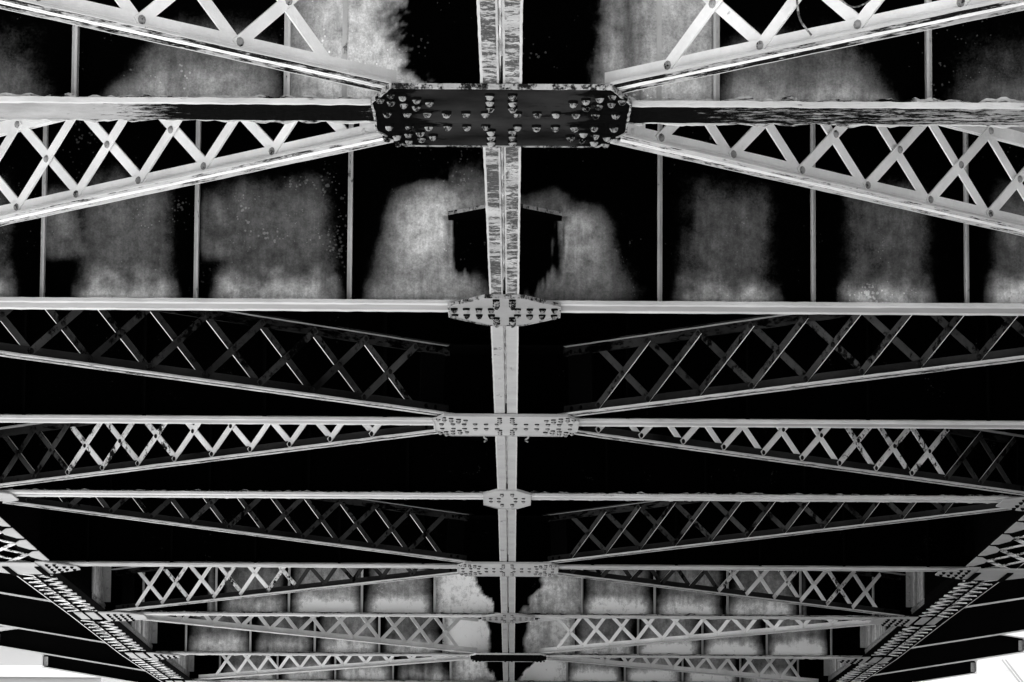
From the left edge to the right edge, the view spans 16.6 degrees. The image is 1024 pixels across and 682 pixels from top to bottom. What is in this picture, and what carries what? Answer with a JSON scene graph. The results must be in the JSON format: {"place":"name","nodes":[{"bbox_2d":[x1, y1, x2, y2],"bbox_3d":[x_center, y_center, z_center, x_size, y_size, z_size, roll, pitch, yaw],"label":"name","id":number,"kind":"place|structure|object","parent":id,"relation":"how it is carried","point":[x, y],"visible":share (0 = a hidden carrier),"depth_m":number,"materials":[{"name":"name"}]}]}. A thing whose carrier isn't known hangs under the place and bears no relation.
{"place":"outdoors","nodes":[
{"label":"outdoors","id":0,"kind":"place"},
{"bbox_2d":[0,626,125,681],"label":"building","id":1,"kind":"structure","parent":0,"point":[19,666],"depth_m":149.32,"materials":[{"name":"glass"}]},
{"bbox_2d":[925,630,1023,681],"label":"building","id":2,"kind":"structure","parent":0,"point":[1008,668],"depth_m":148.99,"materials":[{"name":"glass"}]},
{"bbox_3d":[-0.039,1.407,45.481,16.400,3.602,71.940,0,-6,0],"label":"bridge deck","id":3,"kind":"object","parent":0,"visible":0},
{"bbox_2d":[0,497,193,681],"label":"girder","id":4,"kind":"object","parent":3,"relation":"attached to","point":[82,595],"visible":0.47,"depth_m":46.54,"materials":[{"name":"metal"}]},
{"bbox_2d":[0,492,18,503],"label":"side gusset plate","id":5,"kind":"object","parent":4,"relation":"attached to","point":[5,497],"visible":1,"depth_m":35.45,"materials":[{"name":"grey metal"}]},
{"bbox_2d":[0,572,50,601],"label":"cantilever bracket","id":6,"kind":"object","parent":4,"relation":"attached to","point":[10,584],"depth_m":48.09,"materials":[{"name":"metal"}]},
{"bbox_2d":[0,561,79,575],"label":"side gusset plate","id":7,"kind":"object","parent":4,"relation":"attached to","point":[45,568],"visible":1,"depth_m":41.68,"materials":[{"name":"grey metal"}]},
{"bbox_2d":[0,594,104,642],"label":"cantilever bracket","id":8,"kind":"object","parent":4,"relation":"attached to","point":[29,614],"visible":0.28,"depth_m":54.42,"materials":[{"name":"metal"}]},
{"bbox_2d":[0,627,143,670],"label":"cantilever bracket","id":9,"kind":"object","parent":4,"relation":"attached to","point":[57,645],"visible":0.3,"depth_m":60.73,"materials":[{"name":"metal"}]},
{"bbox_2d":[41,654,160,681],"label":"cantilever bracket","id":10,"kind":"object","parent":4,"relation":"attached to","point":[89,668],"visible":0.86,"depth_m":67.05,"materials":[{"name":"metal"}]},
{"bbox_2d":[105,566,911,620],"bbox_3d":[-0.046,2.817,48.171,11.080,1.989,0.518,0,-6,0],"label":"cross girder","id":11,"kind":"object","parent":4,"relation":"attached to","point":[463,596],"visible":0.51,"depth_m":48.07,"materials":[{"name":"metal"}]},
{"bbox_2d":[98,611,146,620],"bbox_3d":[-5.322,3.795,48.049,0.580,0.043,1.240,0,-10,0],"label":"side gusset plate","id":12,"kind":"object","parent":11,"relation":"attached to","point":[118,616],"visible":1,"depth_m":47.89,"materials":[{"name":"grey metal"}]},
{"bbox_2d":[481,613,534,623],"bbox_3d":[-0.053,3.815,48.046,0.735,0.043,1.248,0,-10,0],"label":"gusset plate","id":13,"kind":"object","parent":11,"relation":"attached to","point":[511,618],"visible":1,"depth_m":47.90,"materials":[{"name":"grey metal"}]},
{"bbox_2d":[500,577,515,612],"bbox_3d":[-0.050,2.966,44.935,0.191,0.574,5.845,0,-10,0],"label":"strut","id":14,"kind":"object","parent":13,"relation":"on","point":[507,586],"visible":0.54,"depth_m":44.93,"materials":[{"name":"paint"}]},
{"bbox_2d":[869,617,917,625],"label":"side gusset plate","id":15,"kind":"object","parent":11,"relation":"attached to","point":[897,621],"visible":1,"depth_m":47.88,"materials":[{"name":"grey metal"}]},
{"bbox_2d":[152,615,864,659],"bbox_3d":[-0.047,3.928,54.478,11.080,1.989,0.518,0,-6,0],"label":"cross girder","id":16,"kind":"object","parent":4,"relation":"attached to","point":[480,635],"visible":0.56,"depth_m":54.38,"materials":[{"name":"metal"}]},
{"bbox_2d":[146,652,179,659],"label":"side gusset plate","id":17,"kind":"object","parent":16,"relation":"attached to","point":[154,655],"visible":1,"depth_m":54.19,"materials":[{"name":"grey metal"}]},
{"bbox_2d":[469,653,547,661],"bbox_3d":[-0.054,4.926,54.355,1.210,0.044,1.410,0,-10,0],"label":"gusset plate","id":18,"kind":"object","parent":16,"relation":"attached to","point":[508,657],"visible":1,"depth_m":54.19,"materials":[{"name":"paint"}]},
{"bbox_2d":[142,615,480,652],"bbox_3d":[-2.951,4.037,51.210,0.199,0.574,7.215,-5,-11,42],"label":"laced brace","id":19,"kind":"object","parent":18,"relation":"attached to","point":[274,629],"visible":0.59,"depth_m":51.64,"materials":[{"name":"paint"}]},
{"bbox_2d":[195,655,469,679],"bbox_3d":[-2.969,5.124,57.594,0.199,0.574,7.215,6,-11,-42],"label":"laced brace","id":20,"kind":"object","parent":18,"relation":"attached to","point":[323,667],"visible":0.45,"depth_m":57.93,"materials":[{"name":"paint"}]},
{"bbox_2d":[501,623,514,652],"bbox_3d":[-0.051,4.062,51.244,0.191,0.574,5.845,0,-10,0],"label":"strut","id":21,"kind":"object","parent":18,"relation":"on","point":[508,633],"visible":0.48,"depth_m":51.28,"materials":[{"name":"paint"}]},
{"bbox_2d":[547,657,818,681],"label":"laced brace","id":22,"kind":"object","parent":18,"relation":"attached to","point":[630,663],"visible":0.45,"depth_m":57.85,"materials":[{"name":"paint"}]},
{"bbox_2d":[538,618,875,653],"bbox_3d":[2.837,4.077,51.218,0.199,0.575,7.215,6,-11,-42],"label":"laced brace","id":23,"kind":"object","parent":18,"relation":"attached to","point":[719,633],"visible":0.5,"depth_m":51.65,"materials":[{"name":"paint"}]},
{"bbox_2d":[837,657,870,663],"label":"side gusset plate","id":24,"kind":"object","parent":16,"relation":"attached to","point":[859,660],"visible":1,"depth_m":54.19,"materials":[{"name":"grey metal"}]},
{"bbox_2d":[189,655,827,681],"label":"cross girder","id":25,"kind":"object","parent":4,"relation":"attached to","point":[477,671],"visible":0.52,"depth_m":60.69,"materials":[{"name":"metal"}]},
{"bbox_2d":[185,680,216,681],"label":"side gusset plate","id":26,"kind":"object","parent":25,"relation":"attached to","point":[198,681],"visible":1,"depth_m":60.13,"materials":[{"name":"white metal"}]},
{"label":"gusset plate","id":27,"kind":"object","parent":25,"relation":"attached to","visible":0},
{"bbox_2d":[503,662,514,681],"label":"strut","id":28,"kind":"object","parent":27,"relation":"on","point":[508,670],"visible":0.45,"depth_m":57.73,"materials":[{"name":"paint"}]},
{"bbox_2d":[0,119,1023,315],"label":"cross girder","id":29,"kind":"object","parent":4,"relation":"attached to","point":[372,229],"visible":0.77,"depth_m":22.86,"materials":[{"name":"metal"}]},
{"bbox_2d":[448,294,560,327],"bbox_3d":[-0.050,-0.184,22.809,0.735,0.053,1.248,0,-8,0],"label":"gusset plate","id":30,"kind":"object","parent":29,"relation":"attached to","point":[510,310],"visible":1,"depth_m":22.67,"materials":[{"name":"paint"}]},
{"bbox_2d":[483,147,520,293],"bbox_3d":[-0.048,-0.925,19.702,0.191,0.574,5.845,0,-8,0],"label":"strut","id":31,"kind":"object","parent":30,"relation":"on","point":[502,172],"visible":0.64,"depth_m":19.34,"materials":[{"name":"paint"}]},
{"bbox_2d":[448,204,561,220],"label":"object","id":32,"kind":"object","parent":29,"relation":"attached to","point":[527,213],"visible":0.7,"depth_m":22.57,"materials":[{"name":"paint"}]},
{"bbox_2d":[0,0,1023,128],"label":"cross girder","id":33,"kind":"object","parent":4,"relation":"attached to","point":[970,73],"visible":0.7,"depth_m":16.52,"materials":[{"name":"metal"}]},
{"bbox_2d":[371,83,631,147],"bbox_3d":[-0.049,-1.042,16.497,1.210,0.053,1.410,0,-8,0],"label":"gusset plate","id":34,"kind":"object","parent":33,"relation":"attached to","point":[498,115],"visible":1,"depth_m":16.38,"materials":[{"name":"paint"}]},
{"bbox_2d":[0,119,393,225],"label":"laced brace","id":35,"kind":"object","parent":34,"relation":"attached to","point":[276,152],"visible":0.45,"depth_m":18.50,"materials":[{"name":"paint"}]},
{"bbox_2d":[0,0,399,91],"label":"laced brace","id":36,"kind":"object","parent":34,"relation":"attached to","point":[146,23],"visible":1,"depth_m":15.15,"materials":[{"name":"paint"}]},
{"bbox_2d":[476,0,522,83],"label":"strut","id":37,"kind":"object","parent":34,"relation":"on","point":[505,40],"visible":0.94,"depth_m":14.95,"materials":[{"name":"paint"}]},
{"bbox_2d":[603,0,1023,92],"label":"laced brace","id":38,"kind":"object","parent":34,"relation":"attached to","point":[866,24],"visible":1,"depth_m":15.11,"materials":[{"name":"paint"}]},
{"bbox_2d":[796,0,811,35],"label":"hanging wire","id":39,"kind":"object","parent":38,"relation":"hanging from","point":[801,22],"visible":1,"depth_m":13.92,"materials":[{"name":"paint"}]},
{"bbox_2d":[840,0,870,7],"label":"hanging wire","id":40,"kind":"object","parent":38,"relation":"hanging from","point":[845,3],"visible":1,"depth_m":13.82,"materials":[{"name":"paint"}]},
{"bbox_2d":[610,124,1023,235],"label":"laced brace","id":41,"kind":"object","parent":34,"relation":"attached to","point":[721,154],"visible":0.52,"depth_m":18.61,"materials":[{"name":"paint"}]},
{"bbox_2d":[0,309,1023,428],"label":"cross girder","id":42,"kind":"object","parent":4,"relation":"attached to","point":[987,397],"visible":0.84,"depth_m":29.16,"materials":[{"name":"metal"}]},
{"bbox_2d":[433,413,579,436],"bbox_3d":[-0.049,0.712,29.121,1.210,0.043,1.410,0,-8,0],"label":"gusset plate","id":43,"kind":"object","parent":42,"relation":"attached to","point":[515,425],"visible":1,"depth_m":28.99,"materials":[{"name":"grey metal"}]},
{"bbox_2d":[0,423,438,487],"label":"laced brace","id":44,"kind":"object","parent":43,"relation":"attached to","point":[292,443],"visible":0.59,"depth_m":32.68,"materials":[{"name":"paint"}]},
{"bbox_2d":[0,309,449,415],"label":"laced brace","id":45,"kind":"object","parent":43,"relation":"attached to","point":[432,371],"visible":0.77,"depth_m":27.05,"materials":[{"name":"paint"}]},
{"bbox_2d":[491,326,518,413],"bbox_3d":[-0.048,-0.045,26.015,0.191,0.574,5.845,0,-8,0],"label":"strut","id":46,"kind":"object","parent":43,"relation":"on","point":[505,340],"visible":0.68,"depth_m":25.73,"materials":[{"name":"paint"}]},
{"bbox_2d":[559,314,1023,416],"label":"laced brace","id":47,"kind":"object","parent":43,"relation":"attached to","point":[580,374],"visible":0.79,"depth_m":27.01,"materials":[{"name":"paint"}]},
{"bbox_2d":[574,426,1023,495],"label":"laced brace","id":48,"kind":"object","parent":43,"relation":"attached to","point":[716,446],"visible":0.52,"depth_m":32.78,"materials":[{"name":"paint"}]},
{"bbox_2d":[0,423,1023,503],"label":"cross girder","id":49,"kind":"object","parent":4,"relation":"attached to","point":[448,467],"visible":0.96,"depth_m":35.46,"materials":[{"name":"metal"}]},
{"bbox_2d":[483,489,530,508],"bbox_3d":[-0.050,1.610,35.430,0.484,0.045,1.610,0,-9,0],"label":"gusset plate","id":50,"kind":"object","parent":49,"relation":"attached to","point":[507,499],"visible":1,"depth_m":35.33,"materials":[{"name":"grey metal"}]},
{"bbox_2d":[495,436,516,489],"bbox_3d":[-0.048,0.854,32.325,0.191,0.574,5.845,0,-8,0],"label":"strut","id":51,"kind":"object","parent":50,"relation":"on","point":[506,456],"visible":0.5,"depth_m":32.14,"materials":[{"name":"paint"}]},
{"bbox_2d":[824,503,1023,681],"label":"girder","id":52,"kind":"object","parent":3,"relation":"attached to","point":[993,540],"visible":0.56,"depth_m":46.03,"materials":[{"name":"metal"}]},
{"bbox_2d":[43,497,971,571],"bbox_3d":[-0.045,1.728,41.846,11.080,1.977,0.485,0,-6,0],"label":"cross girder","id":53,"kind":"object","parent":52,"relation":"attached to","point":[930,545],"visible":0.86,"depth_m":41.77,"materials":[{"name":"metal"}]},
{"bbox_2d":[457,562,558,576],"bbox_3d":[-0.051,2.733,41.737,1.210,0.044,1.410,0,-10,0],"label":"gusset plate","id":54,"kind":"object","parent":53,"relation":"attached to","point":[518,569],"visible":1,"depth_m":41.61,"materials":[{"name":"grey metal"}]},
{"bbox_2d":[4,496,472,562],"bbox_3d":[-2.949,1.839,38.593,0.199,0.574,7.215,-5,-11,42],"label":"laced brace","id":55,"kind":"object","parent":54,"relation":"attached to","point":[455,536],"visible":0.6,"depth_m":39.35,"materials":[{"name":"paint"}]},
{"bbox_2d":[111,566,458,610],"bbox_3d":[-2.968,2.954,44.976,0.199,0.574,7.215,6,-11,-42],"label":"laced brace","id":56,"kind":"object","parent":54,"relation":"attached to","point":[128,594],"visible":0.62,"depth_m":45.64,"materials":[{"name":"paint"}]},
{"bbox_2d":[498,509,515,561],"bbox_3d":[-0.049,1.863,38.627,0.191,0.574,5.845,0,-10,0],"label":"strut","id":57,"kind":"object","parent":54,"relation":"on","point":[507,533],"visible":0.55,"depth_m":38.58,"materials":[{"name":"paint"}]},
{"bbox_2d":[555,569,905,615],"bbox_3d":[2.857,2.989,44.959,0.199,0.575,7.215,-5,-11,42],"label":"laced brace","id":58,"kind":"object","parent":54,"relation":"attached to","point":[887,597],"visible":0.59,"depth_m":45.62,"materials":[{"name":"paint"}]},
{"bbox_2d":[542,501,1010,562],"bbox_3d":[2.839,1.878,38.601,0.199,0.575,7.215,6,-11,-42],"label":"laced brace","id":59,"kind":"object","parent":54,"relation":"attached to","point":[558,532],"visible":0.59,"depth_m":39.36,"materials":[{"name":"paint"}]},
{"bbox_2d":[864,660,977,681],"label":"cantilever bracket","id":60,"kind":"object","parent":52,"relation":"attached to","point":[943,671],"visible":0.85,"depth_m":67.03,"materials":[{"name":"metal"}]},
{"bbox_2d":[873,634,1023,675],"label":"cantilever bracket","id":61,"kind":"object","parent":52,"relation":"attached to","point":[955,652],"visible":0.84,"depth_m":60.72,"materials":[{"name":"metal"}]},
{"bbox_2d":[911,599,1023,648],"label":"cantilever bracket","id":62,"kind":"object","parent":52,"relation":"attached to","point":[988,620],"visible":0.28,"depth_m":54.40,"materials":[{"name":"metal"}]},
{"bbox_2d":[935,567,1023,581],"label":"side gusset plate","id":63,"kind":"object","parent":52,"relation":"attached to","point":[969,574],"visible":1,"depth_m":41.66,"materials":[{"name":"grey metal"}]},
{"bbox_2d":[965,564,1023,607],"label":"cantilever bracket","id":64,"kind":"object","parent":52,"relation":"attached to","point":[1007,590],"depth_m":48.08,"materials":[{"name":"metal"}]},
{"bbox_2d":[996,497,1023,510],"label":"side gusset plate","id":65,"kind":"object","parent":52,"relation":"attached to","point":[1014,504],"visible":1,"depth_m":35.46,"materials":[{"name":"grey metal"}]}
]}

